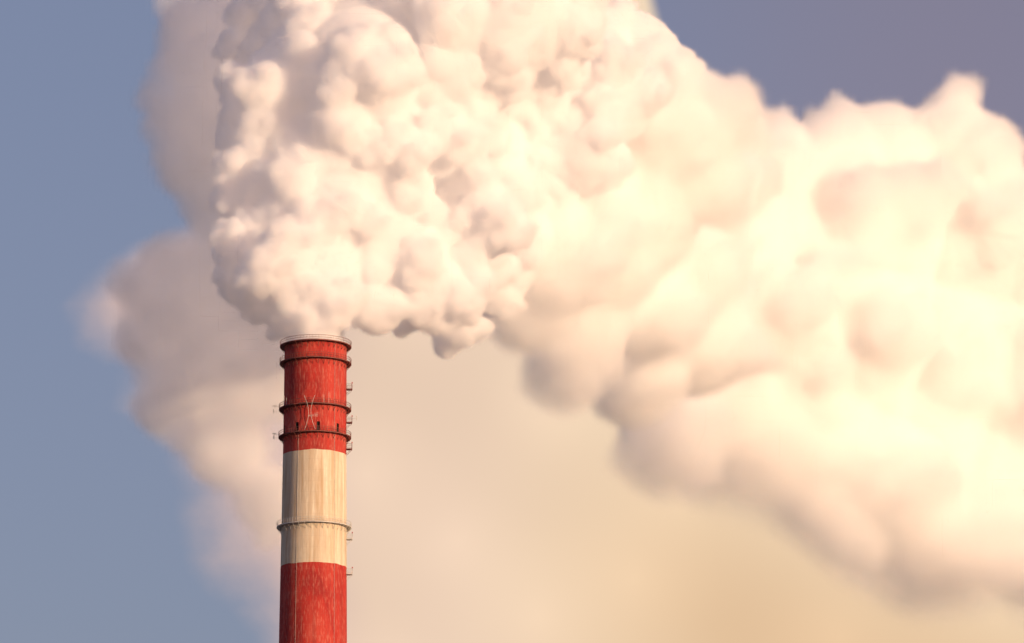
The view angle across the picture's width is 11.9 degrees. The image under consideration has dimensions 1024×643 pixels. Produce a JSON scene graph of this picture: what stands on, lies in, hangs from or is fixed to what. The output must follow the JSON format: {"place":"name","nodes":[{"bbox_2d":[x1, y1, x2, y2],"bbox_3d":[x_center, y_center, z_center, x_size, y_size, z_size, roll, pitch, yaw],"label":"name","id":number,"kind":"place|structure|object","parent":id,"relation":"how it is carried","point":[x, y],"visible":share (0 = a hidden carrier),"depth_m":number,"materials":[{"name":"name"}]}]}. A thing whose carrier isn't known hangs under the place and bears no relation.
{"place":"outdoors","nodes":[
{"label":"outdoors","id":0,"kind":"place"},
{"bbox_2d":[0,0,1023,642],"label":"sky","id":1,"kind":"structure","parent":0,"point":[664,321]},
{"label":"ground","id":2,"kind":"structure","parent":0,"visible":0},
{"bbox_2d":[279,341,346,642],"bbox_3d":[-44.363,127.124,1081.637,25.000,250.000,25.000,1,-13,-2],"label":"chimney shaft","id":3,"kind":"object","parent":2,"relation":"on","point":[313,586],"visible":0.97,"depth_m":1096.07,"materials":[{"name":"paint"}]},
{"bbox_2d":[295,430,298,621],"bbox_3d":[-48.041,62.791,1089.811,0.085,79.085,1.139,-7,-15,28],"label":"cable run","id":4,"kind":"object","parent":3,"relation":"attached to","point":[296,549],"visible":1,"depth_m":1092.68,"materials":[{"name":"paint"}]},
{"bbox_2d":[304,396,317,429],"bbox_3d":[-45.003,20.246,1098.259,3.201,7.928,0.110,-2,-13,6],"label":"antenna x-frame","id":5,"kind":"object","parent":3,"relation":"attached to","point":[316,414],"visible":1,"depth_m":1098.03,"materials":[{"name":"paint"}]},
{"bbox_2d":[277,516,350,533],"bbox_3d":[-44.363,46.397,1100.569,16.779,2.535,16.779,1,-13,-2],"label":"gallery","id":6,"kind":"object","parent":3,"relation":"attached to","point":[346,526],"visible":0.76,"depth_m":1094.44,"materials":[{"name":"paint"}]},
{"bbox_2d":[278,426,350,443],"bbox_3d":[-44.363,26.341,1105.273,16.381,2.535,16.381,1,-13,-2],"label":"gallery","id":7,"kind":"object","parent":3,"relation":"attached to","point":[346,436],"visible":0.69,"depth_m":1099.34,"materials":[{"name":"metal"}]},
{"bbox_2d":[279,398,350,416],"bbox_3d":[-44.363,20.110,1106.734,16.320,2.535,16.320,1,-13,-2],"label":"gallery","id":8,"kind":"object","parent":3,"relation":"attached to","point":[346,408],"visible":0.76,"depth_m":1101.06,"materials":[{"name":"metal"}]},
{"bbox_2d":[280,351,350,369],"bbox_3d":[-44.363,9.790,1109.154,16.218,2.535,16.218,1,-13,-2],"label":"gallery","id":9,"kind":"object","parent":3,"relation":"attached to","point":[333,358],"visible":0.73,"depth_m":1103.18,"materials":[{"name":"metal"}]},
{"bbox_2d":[280,334,351,351],"bbox_3d":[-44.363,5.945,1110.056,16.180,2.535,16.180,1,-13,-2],"label":"gallery","id":10,"kind":"object","parent":3,"relation":"attached to","point":[287,343],"visible":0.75,"depth_m":1104.38,"materials":[{"name":"metal"}]},
{"bbox_2d":[334,418,334,504],"bbox_3d":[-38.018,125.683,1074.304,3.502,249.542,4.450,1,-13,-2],"label":"lightning cable","id":11,"kind":"object","parent":3,"relation":"attached to","point":[334,469],"visible":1,"depth_m":1098.01,"materials":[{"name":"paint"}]},
{"bbox_2d":[346,442,352,453],"bbox_3d":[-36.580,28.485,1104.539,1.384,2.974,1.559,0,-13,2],"label":"balcony","id":12,"kind":"structure","parent":3,"relation":"attached to","point":[349,448],"depth_m":1104.46,"materials":[{"name":"metal"}]}
]}

